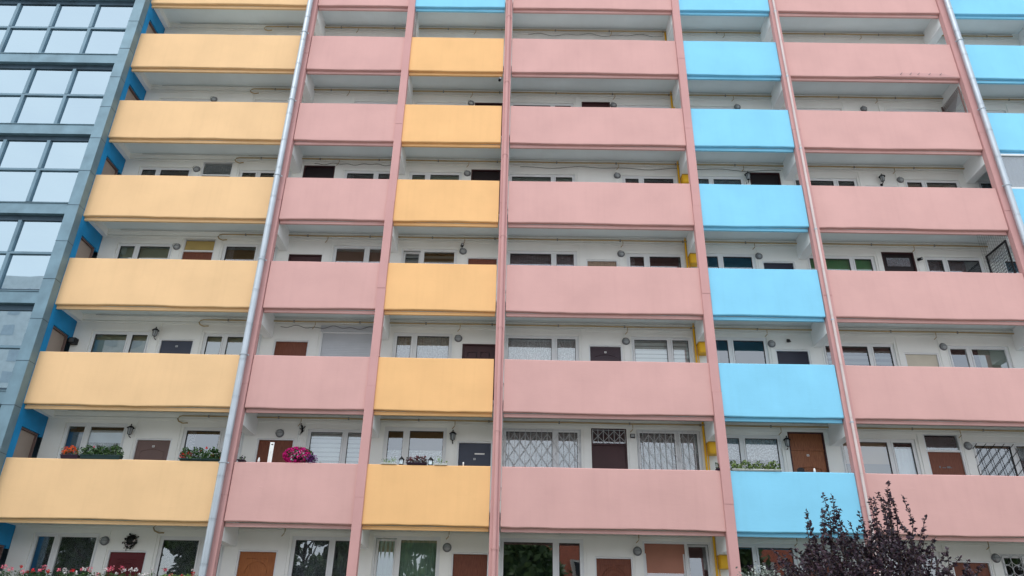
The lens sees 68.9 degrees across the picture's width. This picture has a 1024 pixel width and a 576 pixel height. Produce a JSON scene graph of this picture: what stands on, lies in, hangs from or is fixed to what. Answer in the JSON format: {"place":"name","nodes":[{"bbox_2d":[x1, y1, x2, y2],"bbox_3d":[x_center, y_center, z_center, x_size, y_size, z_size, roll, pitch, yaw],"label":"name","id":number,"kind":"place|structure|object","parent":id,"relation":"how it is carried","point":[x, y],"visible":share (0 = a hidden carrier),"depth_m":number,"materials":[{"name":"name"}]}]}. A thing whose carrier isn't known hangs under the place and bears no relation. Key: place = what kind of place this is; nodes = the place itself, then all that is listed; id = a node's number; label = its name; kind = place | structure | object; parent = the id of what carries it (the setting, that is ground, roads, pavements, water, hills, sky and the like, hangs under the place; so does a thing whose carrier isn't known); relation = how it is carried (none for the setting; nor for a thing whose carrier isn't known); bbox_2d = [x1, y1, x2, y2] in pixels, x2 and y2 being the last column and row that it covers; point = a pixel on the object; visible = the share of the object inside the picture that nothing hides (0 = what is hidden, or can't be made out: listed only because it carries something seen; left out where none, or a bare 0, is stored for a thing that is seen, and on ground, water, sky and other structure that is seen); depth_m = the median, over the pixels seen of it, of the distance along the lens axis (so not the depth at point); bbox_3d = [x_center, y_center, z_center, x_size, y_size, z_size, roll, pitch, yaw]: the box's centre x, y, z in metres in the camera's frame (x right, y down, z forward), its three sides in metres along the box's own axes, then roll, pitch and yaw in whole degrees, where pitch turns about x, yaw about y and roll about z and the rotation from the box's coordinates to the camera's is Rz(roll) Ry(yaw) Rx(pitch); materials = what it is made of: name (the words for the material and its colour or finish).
{"place":"outdoors","nodes":[
{"label":"outdoors","id":0,"kind":"place"},
{"bbox_2d":[736,561,790,575],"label":"pale shrub","id":1,"kind":"object","parent":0,"point":[764,572],"visible":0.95,"depth_m":12.28,"materials":[{"name":"green plant"}]},
{"bbox_2d":[747,480,986,575],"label":"plum tree","id":2,"kind":"object","parent":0,"point":[907,559],"visible":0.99,"depth_m":12.40,"materials":[{"name":"purple plant"}]},
{"label":"ground","id":3,"kind":"structure","parent":0,"visible":0},
{"bbox_2d":[0,0,164,574],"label":"stair tower","id":4,"kind":"structure","parent":3,"relation":"on","point":[69,80],"depth_m":22.36,"materials":[{"name":"metal"}]},
{"bbox_2d":[12,427,37,457],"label":"stair door","id":5,"kind":"structure","parent":4,"relation":"in","point":[25,445],"depth_m":19.27,"materials":[{"name":"wood"}]},
{"bbox_2d":[46,326,67,351],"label":"stair door","id":6,"kind":"structure","parent":4,"relation":"in","point":[57,341],"depth_m":20.50,"materials":[{"name":"wood"}]},
{"bbox_2d":[75,237,94,257],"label":"stair door","id":7,"kind":"structure","parent":4,"relation":"in","point":[85,250],"depth_m":21.74,"materials":[{"name":"metal"}]},
{"bbox_2d":[101,157,117,174],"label":"stair door","id":8,"kind":"structure","parent":4,"relation":"in","point":[108,169],"depth_m":22.95,"materials":[{"name":"wood"}]},
{"bbox_2d":[0,0,1023,575],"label":"apartment building","id":9,"kind":"structure","parent":3,"relation":"on","point":[586,498],"depth_m":20.91,"materials":[{"name":"concrete"}]},
{"bbox_2d":[23,532,100,575],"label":"window","id":10,"kind":"structure","parent":9,"relation":"in","point":[71,551],"depth_m":19.03,"materials":[{"name":"white plastic"}]},
{"bbox_2d":[60,445,81,458],"bbox_3d":[-10.916,4.061,18.494,0.487,0.333,0.229,1,-26,0],"label":"flower box","id":11,"kind":"object","parent":9,"relation":"on","point":[75,455],"visible":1,"depth_m":18.44,"materials":[{"name":"orange plant"}]},
{"bbox_2d":[57,423,127,458],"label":"window","id":12,"kind":"structure","parent":9,"relation":"in","point":[79,435],"depth_m":19.97,"materials":[{"name":"white plastic"}]},
{"bbox_2d":[79,445,123,458],"bbox_3d":[-10.151,4.071,18.506,1.070,0.354,0.253,1,-26,0],"label":"flower box","id":13,"kind":"object","parent":9,"relation":"on","point":[100,453],"visible":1,"depth_m":18.44,"materials":[{"name":"green plant"}]},
{"bbox_2d":[85,328,152,352],"bbox_3d":[-11.053,1.830,20.931,1.730,1.400,0.186,1,-26,0],"label":"window","id":14,"kind":"structure","parent":9,"relation":"in","point":[101,341],"depth_m":21.14,"materials":[{"name":"white plastic"}]},
{"bbox_2d":[103,550,146,575],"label":"door","id":15,"kind":"structure","parent":9,"relation":"in","point":[117,558],"depth_m":18.47,"materials":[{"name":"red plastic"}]},
{"bbox_2d":[112,241,174,258],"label":"window","id":16,"kind":"structure","parent":9,"relation":"in","point":[124,250],"depth_m":22.41,"materials":[{"name":"white plastic"}]},
{"bbox_2d":[131,438,171,459],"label":"door","id":17,"kind":"structure","parent":9,"relation":"in","point":[144,448],"depth_m":19.71,"materials":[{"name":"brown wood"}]},
{"bbox_2d":[137,165,211,175],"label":"window","id":18,"kind":"structure","parent":9,"relation":"in","point":[143,170],"depth_m":23.65,"materials":[{"name":"white plastic"}]},
{"bbox_2d":[157,339,193,353],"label":"door","id":19,"kind":"structure","parent":9,"relation":"in","point":[172,346],"depth_m":21.00,"materials":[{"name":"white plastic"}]},
{"bbox_2d":[158,96,210,101],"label":"window","id":20,"kind":"structure","parent":9,"relation":"in","point":[197,100],"depth_m":24.84,"materials":[{"name":"white plastic"}]},
{"bbox_2d":[153,536,224,575],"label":"window","id":21,"kind":"structure","parent":9,"relation":"in","point":[178,554],"depth_m":18.96,"materials":[{"name":"glass"}]},
{"bbox_2d":[180,239,216,259],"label":"door","id":22,"kind":"structure","parent":9,"relation":"in","point":[193,249],"depth_m":22.38,"materials":[{"name":"brown plastic"}]},
{"bbox_2d":[178,446,221,460],"bbox_3d":[-7.636,4.104,18.481,1.179,0.364,0.265,1,-26,0],"label":"flower box","id":23,"kind":"object","parent":9,"relation":"on","point":[186,452],"visible":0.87,"depth_m":18.43,"materials":[{"name":"green plant"}]},
{"bbox_2d":[178,427,244,461],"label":"window","id":24,"kind":"structure","parent":9,"relation":"in","point":[203,437],"depth_m":20.76,"materials":[{"name":"white plastic"}]},
{"bbox_2d":[200,162,233,176],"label":"door","id":25,"kind":"structure","parent":9,"relation":"in","point":[205,163],"depth_m":23.70,"materials":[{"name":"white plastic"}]},
{"bbox_2d":[199,331,262,354],"bbox_3d":[-7.883,1.887,20.903,1.710,1.390,0.186,1,-26,0],"label":"window","id":26,"kind":"structure","parent":9,"relation":"in","point":[219,344],"depth_m":21.09,"materials":[{"name":"white plastic"}]},
{"bbox_2d":[219,241,278,260],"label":"window","id":27,"kind":"structure","parent":9,"relation":"in","point":[234,252],"depth_m":22.43,"materials":[{"name":"white plastic"}]},
{"bbox_2d":[198,0,312,575],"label":"downpipe","id":28,"kind":"object","parent":9,"relation":"attached to","point":[243,355],"visible":1,"depth_m":19.83,"materials":[{"name":"metal"}]},
{"bbox_2d":[234,550,277,575],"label":"door","id":29,"kind":"structure","parent":9,"relation":"in","point":[249,562],"depth_m":18.46,"materials":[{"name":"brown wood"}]},
{"bbox_2d":[237,168,292,177],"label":"window","id":30,"kind":"structure","parent":9,"relation":"in","point":[243,173],"depth_m":23.58,"materials":[{"name":"white plastic"}]},
{"bbox_2d":[254,438,294,462],"bbox_3d":[-6.265,4.895,19.400,0.986,1.966,0.125,1,-26,0],"label":"door","id":31,"kind":"structure","parent":9,"relation":"in","point":[263,444],"depth_m":19.72,"materials":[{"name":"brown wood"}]},
{"bbox_2d":[272,340,308,355],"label":"door","id":32,"kind":"structure","parent":9,"relation":"in","point":[281,347],"depth_m":20.97,"materials":[{"name":"brown wood"}]},
{"bbox_2d":[282,422,317,462],"bbox_3d":[-5.332,3.807,18.776,1.040,1.241,0.666,-17,-32,33],"label":"hanging basket","id":33,"kind":"object","parent":9,"relation":"hanging from","point":[306,456],"visible":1,"depth_m":18.44,"materials":[{"name":"pink plant"}]},
{"bbox_2d":[288,254,321,261],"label":"door","id":34,"kind":"structure","parent":9,"relation":"in","point":[292,257],"depth_m":22.23,"materials":[{"name":"metal"}]},
{"bbox_2d":[302,165,334,177],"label":"door","id":35,"kind":"structure","parent":9,"relation":"in","point":[310,171],"depth_m":23.60,"materials":[{"name":"wood"}]},
{"bbox_2d":[288,536,349,575],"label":"window","id":36,"kind":"structure","parent":9,"relation":"in","point":[310,555],"depth_m":18.80,"materials":[{"name":"white plastic"}]},
{"bbox_2d":[306,429,361,463],"bbox_3d":[-4.665,4.436,19.662,1.570,1.440,0.131,1,-26,0],"label":"window","id":37,"kind":"structure","parent":9,"relation":"in","point":[342,446],"depth_m":19.83,"materials":[{"name":"white plastic"}]},
{"bbox_2d":[318,325,372,356],"bbox_3d":[-4.612,1.818,20.864,1.610,1.600,0.150,1,-26,0],"label":"window","id":38,"kind":"structure","parent":9,"relation":"in","point":[344,341],"depth_m":21.03,"materials":[{"name":"white plastic"}]},
{"bbox_2d":[331,243,381,262],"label":"window","id":39,"kind":"structure","parent":9,"relation":"in","point":[357,254],"depth_m":22.36,"materials":[{"name":"white plastic"}]},
{"bbox_2d":[343,168,389,178],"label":"window","id":40,"kind":"structure","parent":9,"relation":"in","point":[348,174],"depth_m":23.60,"materials":[{"name":"white plastic"}]},
{"bbox_2d":[371,536,440,575],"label":"window","id":41,"kind":"structure","parent":9,"relation":"in","point":[392,555],"depth_m":18.62,"materials":[{"name":"white plastic"}]},
{"bbox_2d":[382,427,446,464],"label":"window","id":42,"kind":"structure","parent":9,"relation":"in","point":[405,442],"depth_m":19.90,"materials":[{"name":"white plastic"}]},
{"bbox_2d":[390,330,453,358],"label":"window","id":43,"kind":"structure","parent":9,"relation":"in","point":[405,345],"depth_m":21.14,"materials":[{"name":"glass"}]},
{"bbox_2d":[399,246,458,263],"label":"window","id":44,"kind":"structure","parent":9,"relation":"in","point":[430,256],"depth_m":22.34,"materials":[{"name":"white plastic"}]},
{"bbox_2d":[407,170,462,179],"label":"window","id":45,"kind":"structure","parent":9,"relation":"in","point":[412,175],"depth_m":23.55,"materials":[{"name":"white plastic"}]},
{"bbox_2d":[451,552,488,575],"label":"door","id":46,"kind":"structure","parent":9,"relation":"in","point":[462,563],"depth_m":18.44,"materials":[{"name":"brown wood"}]},
{"bbox_2d":[456,441,492,511],"bbox_3d":[-0.996,4.973,19.361,0.926,1.986,0.125,1,-26,0],"label":"door","id":47,"kind":"structure","parent":9,"relation":"in","point":[473,453],"depth_m":19.65,"materials":[{"name":"grey wood"}]},
{"bbox_2d":[462,344,494,399],"bbox_3d":[-0.944,2.474,20.589,0.926,1.956,0.125,1,-26,0],"label":"door","id":48,"kind":"structure","parent":9,"relation":"in","point":[469,351],"depth_m":20.92,"materials":[{"name":"wood"}]},
{"bbox_2d":[467,257,497,300],"bbox_3d":[-0.893,-0.025,21.817,0.926,1.926,0.125,1,-26,0],"label":"door","id":49,"kind":"structure","parent":9,"relation":"in","point":[470,260],"depth_m":22.18,"materials":[{"name":"brown wood"}]},
{"bbox_2d":[471,169,500,211],"bbox_3d":[-0.838,-2.695,23.129,0.926,2.276,0.125,1,-26,0],"label":"door","id":50,"kind":"structure","parent":9,"relation":"in","point":[484,175],"depth_m":23.53,"materials":[{"name":"metal"}]},
{"bbox_2d":[491,0,510,575],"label":"downpipe","id":51,"kind":"object","parent":9,"relation":"attached to","point":[495,497],"visible":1,"depth_m":19.93,"materials":[{"name":"grey metal"}]},
{"bbox_2d":[499,538,583,575],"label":"window","id":52,"kind":"structure","parent":9,"relation":"in","point":[518,556],"depth_m":19.45,"materials":[{"name":"white plastic"}]},
{"bbox_2d":[503,333,579,383],"bbox_3d":[0.831,1.992,20.831,2.180,1.520,0.246,1,-26,0],"label":"window","id":53,"kind":"structure","parent":9,"relation":"in","point":[566,348],"depth_m":21.07,"materials":[{"name":"glass"}]},
{"bbox_2d":[505,248,577,291],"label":"window","id":54,"kind":"structure","parent":9,"relation":"in","point":[542,258],"depth_m":22.32,"materials":[{"name":"white plastic"}]},
{"bbox_2d":[507,172,575,209],"bbox_3d":[0.933,-2.987,23.270,2.180,1.410,0.232,1,-26,0],"label":"window","id":55,"kind":"structure","parent":9,"relation":"in","point":[512,177],"depth_m":23.53,"materials":[{"name":"white plastic"}]},
{"bbox_2d":[509,100,573,135],"bbox_3d":[0.986,-5.535,24.488,2.180,1.460,0.170,1,-26,0],"label":"window","id":56,"kind":"structure","parent":9,"relation":"in","point":[512,104],"depth_m":24.76,"materials":[{"name":"white plastic"}]},
{"bbox_2d":[502,428,581,467],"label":"window","id":57,"kind":"structure","parent":9,"relation":"in","point":[521,447],"depth_m":19.89,"materials":[{"name":"white plastic"}]},
{"bbox_2d":[72,410,1023,427],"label":"wall conduit","id":58,"kind":"object","parent":9,"relation":"attached to","point":[550,418],"depth_m":19.90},
{"bbox_2d":[121,229,986,243],"bbox_3d":[2.712,-1.511,22.366,29.000,0.025,0.020,1,-26,0],"label":"wall conduit","id":59,"kind":"object","parent":9,"relation":"attached to","point":[586,237],"depth_m":22.37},
{"bbox_2d":[96,314,1012,330],"bbox_3d":[2.660,1.001,21.131,29.000,0.025,0.020,1,-26,0],"label":"wall conduit","id":60,"kind":"object","parent":9,"relation":"attached to","point":[568,322],"depth_m":21.13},
{"bbox_2d":[174,154,941,165],"bbox_3d":[2.764,-4.024,23.600,29.000,0.025,0.020,1,-26,0],"label":"wall conduit","id":61,"kind":"object","parent":9,"relation":"attached to","point":[563,160],"depth_m":23.60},
{"bbox_2d":[162,85,1023,97],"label":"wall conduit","id":62,"kind":"object","parent":9,"relation":"attached to","point":[574,91],"depth_m":24.83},
{"bbox_2d":[180,23,1011,34],"bbox_3d":[2.867,-9.049,26.070,29.000,0.025,0.020,1,-26,0],"label":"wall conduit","id":63,"kind":"object","parent":9,"relation":"attached to","point":[552,28],"depth_m":26.08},
{"bbox_2d":[235,157,964,173],"bbox_3d":[4.241,-3.827,23.488,26.038,0.256,0.077,1,-26,0],"label":"gas pipe","id":64,"kind":"object","parent":9,"relation":"attached to","point":[615,163],"visible":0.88,"depth_m":23.54,"materials":[{"name":"metal"}]},
{"bbox_2d":[177,415,1023,437],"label":"gas pipe","id":65,"kind":"object","parent":9,"relation":"attached to","point":[489,421],"visible":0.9,"depth_m":19.83,"materials":[{"name":"metal"}]},
{"bbox_2d":[586,260,617,266],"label":"door","id":66,"kind":"structure","parent":9,"relation":"in","point":[588,262],"depth_m":22.15,"materials":[{"name":"beige wood"}]},
{"bbox_2d":[217,233,987,251],"bbox_3d":[4.189,-1.315,22.253,26.038,0.256,0.077,1,-26,0],"label":"gas pipe","id":67,"kind":"object","parent":9,"relation":"attached to","point":[682,241],"visible":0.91,"depth_m":22.30,"materials":[{"name":"metal"}]},
{"bbox_2d":[589,345,622,360],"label":"door","id":68,"kind":"structure","parent":9,"relation":"in","point":[596,352],"depth_m":20.90,"materials":[{"name":"brown wood"}]},
{"bbox_2d":[199,319,1013,339],"bbox_3d":[4.137,1.198,21.018,26.038,0.256,0.077,1,-26,0],"label":"gas pipe","id":69,"kind":"object","parent":9,"relation":"attached to","point":[627,327],"visible":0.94,"depth_m":21.07,"materials":[{"name":"metal"}]},
{"bbox_2d":[591,428,627,468],"bbox_3d":[2.553,4.839,19.438,0.936,2.426,0.147,1,-26,0],"label":"door","id":70,"kind":"structure","parent":9,"relation":"in","point":[609,449],"depth_m":19.71,"materials":[{"name":"brown wood"}]},
{"bbox_2d":[595,557,632,575],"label":"door","id":71,"kind":"structure","parent":9,"relation":"in","point":[604,566],"depth_m":18.42,"materials":[{"name":"brown wood"}]},
{"bbox_2d":[250,88,1023,103],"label":"gas pipe","id":72,"kind":"object","parent":9,"relation":"attached to","point":[472,92],"visible":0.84,"depth_m":24.77,"materials":[{"name":"metal"}]},
{"bbox_2d":[264,26,1012,39],"bbox_3d":[4.344,-8.852,25.957,26.038,0.256,0.077,1,-26,0],"label":"gas pipe","id":73,"kind":"object","parent":9,"relation":"attached to","point":[555,30],"visible":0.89,"depth_m":26.00,"materials":[{"name":"metal"}]},
{"bbox_2d":[621,173,677,183],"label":"window","id":74,"kind":"structure","parent":9,"relation":"in","point":[624,179],"depth_m":23.49,"materials":[{"name":"white plastic"}]},
{"bbox_2d":[625,251,685,267],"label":"window","id":75,"kind":"structure","parent":9,"relation":"in","point":[632,260],"depth_m":22.28,"materials":[{"name":"white plastic"}]},
{"bbox_2d":[620,430,702,469],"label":"window","id":76,"kind":"structure","parent":9,"relation":"in","point":[656,449],"depth_m":19.87,"materials":[{"name":"white glass"}]},
{"bbox_2d":[630,334,694,362],"bbox_3d":[4.191,2.029,20.822,1.760,1.510,0.170,1,-26,0],"label":"window","id":77,"kind":"structure","parent":9,"relation":"in","point":[643,349],"depth_m":21.02,"materials":[{"name":"glass"}]},
{"bbox_2d":[642,541,712,575],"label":"window","id":78,"kind":"structure","parent":9,"relation":"in","point":[660,558],"depth_m":18.62,"materials":[{"name":"white plastic"}]},
{"bbox_2d":[664,33,720,575],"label":"gas riser","id":79,"kind":"object","parent":9,"relation":"attached to","point":[705,452],"visible":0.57,"depth_m":19.88,"materials":[{"name":"metal"}]},
{"bbox_2d":[698,174,745,184],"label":"window","id":80,"kind":"structure","parent":9,"relation":"in","point":[702,180],"depth_m":23.49,"materials":[{"name":"white plastic"}]},
{"bbox_2d":[706,251,757,268],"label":"window","id":81,"kind":"structure","parent":9,"relation":"in","point":[729,261],"depth_m":23.15,"materials":[{"name":"white plastic"}]},
{"bbox_2d":[715,334,770,363],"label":"window","id":82,"kind":"structure","parent":9,"relation":"in","point":[729,349],"depth_m":21.99,"materials":[{"name":"white plastic"}]},
{"bbox_2d":[729,460,781,471],"bbox_3d":[5.975,4.365,18.355,1.248,0.289,0.261,1,-26,0],"label":"flower box","id":83,"kind":"object","parent":9,"relation":"on","point":[738,467],"visible":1,"depth_m":18.30,"materials":[{"name":"green plant"}]},
{"bbox_2d":[726,435,784,471],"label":"window","id":84,"kind":"structure","parent":9,"relation":"in","point":[751,448],"depth_m":19.81,"materials":[{"name":"white glass"}]},
{"bbox_2d":[750,172,780,184],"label":"door","id":85,"kind":"structure","parent":9,"relation":"in","point":[756,178],"depth_m":23.48,"materials":[{"name":"metal"}]},
{"bbox_2d":[738,543,798,575],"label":"window","id":86,"kind":"structure","parent":9,"relation":"in","point":[748,553],"depth_m":19.46,"materials":[{"name":"white plastic"}]},
{"bbox_2d":[762,261,794,268],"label":"door","id":87,"kind":"structure","parent":9,"relation":"in","point":[766,264],"depth_m":22.12,"materials":[{"name":"black wood"}]},
{"bbox_2d":[775,349,811,364],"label":"door","id":88,"kind":"structure","parent":9,"relation":"in","point":[782,356],"depth_m":20.84,"materials":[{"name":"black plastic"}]},
{"bbox_2d":[787,432,829,471],"bbox_3d":[7.771,4.929,19.380,0.956,2.406,0.125,1,-26,0],"label":"door","id":89,"kind":"structure","parent":9,"relation":"in","point":[807,449],"depth_m":19.67,"materials":[{"name":"brown wood"}]},
{"bbox_2d":[792,175,858,185],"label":"window","id":90,"kind":"structure","parent":9,"relation":"in","point":[814,181],"depth_m":23.46,"materials":[{"name":"white plastic"}]},
{"bbox_2d":[772,0,880,574],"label":"downpipe","id":91,"kind":"object","parent":9,"relation":"attached to","point":[832,319],"visible":0.88,"depth_m":20.33,"materials":[{"name":"metal"}]},
{"bbox_2d":[806,253,877,270],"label":"window","id":92,"kind":"structure","parent":9,"relation":"in","point":[852,263],"depth_m":22.21,"materials":[{"name":"white glass"}]},
{"bbox_2d":[821,341,899,365],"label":"window","id":93,"kind":"structure","parent":9,"relation":"in","point":[854,354],"depth_m":20.98,"materials":[{"name":"white plastic"}]},
{"bbox_2d":[840,439,920,473],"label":"window","id":94,"kind":"structure","parent":9,"relation":"in","point":[880,456],"depth_m":19.74,"materials":[{"name":"white plastic"}]},
{"bbox_2d":[881,252,916,270],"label":"door","id":95,"kind":"structure","parent":9,"relation":"in","point":[892,261],"depth_m":22.17,"materials":[{"name":"black glass"}]},
{"bbox_2d":[862,551,941,575],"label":"window","id":96,"kind":"structure","parent":9,"relation":"in","point":[936,554],"depth_m":18.87,"materials":[{"name":"white plastic"}]},
{"bbox_2d":[884,107,939,111],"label":"window","id":97,"kind":"structure","parent":9,"relation":"in","point":[890,110],"depth_m":24.65,"materials":[{"name":"white plastic"}]},
{"bbox_2d":[904,353,940,366],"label":"door","id":98,"kind":"structure","parent":9,"relation":"in","point":[912,359],"depth_m":20.81,"materials":[{"name":"white plastic"}]},
{"bbox_2d":[902,177,961,187],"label":"window","id":99,"kind":"structure","parent":9,"relation":"in","point":[907,183],"depth_m":23.42,"materials":[{"name":"white plastic"}]},
{"bbox_2d":[922,434,967,474],"bbox_3d":[11.351,4.984,19.365,0.956,2.426,0.147,1,-26,0],"label":"door","id":100,"kind":"structure","parent":9,"relation":"in","point":[941,462],"depth_m":19.59,"materials":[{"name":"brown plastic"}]},
{"bbox_2d":[941,86,966,112],"bbox_3d":[14.171,-5.191,23.715,0.050,2.228,1.020,1,-26,0],"label":"trellis screen","id":101,"kind":"object","parent":9,"relation":"on","point":[948,103],"visible":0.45,"depth_m":23.89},
{"bbox_2d":[922,255,986,272],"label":"window","id":102,"kind":"structure","parent":9,"relation":"in","point":[932,264],"depth_m":22.22,"materials":[{"name":"white plastic"}]},
{"bbox_2d":[951,561,992,575],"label":"door","id":103,"kind":"structure","parent":9,"relation":"in","point":[985,571],"depth_m":18.40,"materials":[{"name":"brown wood"}]},
{"bbox_2d":[935,436,1023,475],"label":"window","id":104,"kind":"structure","parent":9,"relation":"in","point":[992,458],"depth_m":20.24,"materials":[{"name":"white plastic"}]},
{"bbox_2d":[945,343,1014,367],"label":"window","id":105,"kind":"structure","parent":9,"relation":"in","point":[958,356],"depth_m":20.94,"materials":[{"name":"white plastic"}]},
{"bbox_2d":[943,0,1023,247],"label":"downpipe","id":106,"kind":"object","parent":9,"relation":"attached to","point":[981,109],"visible":1,"depth_m":22.63,"materials":[{"name":"metal"}]},
{"bbox_2d":[985,240,1016,272],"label":"metal gate","id":107,"kind":"structure","parent":9,"relation":"on","point":[1009,254],"depth_m":21.42,"materials":[{"name":"black metal"}]},
{"bbox_2d":[1000,554,1023,575],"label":"window","id":108,"kind":"structure","parent":9,"relation":"in","point":[1013,564],"depth_m":18.53,"materials":[{"name":"white plastic"}]},
{"bbox_2d":[1001,154,1023,188],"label":"balcony glazing","id":109,"kind":"structure","parent":9,"relation":"attached to","point":[1014,168],"depth_m":22.36,"materials":[{"name":"white glass"}]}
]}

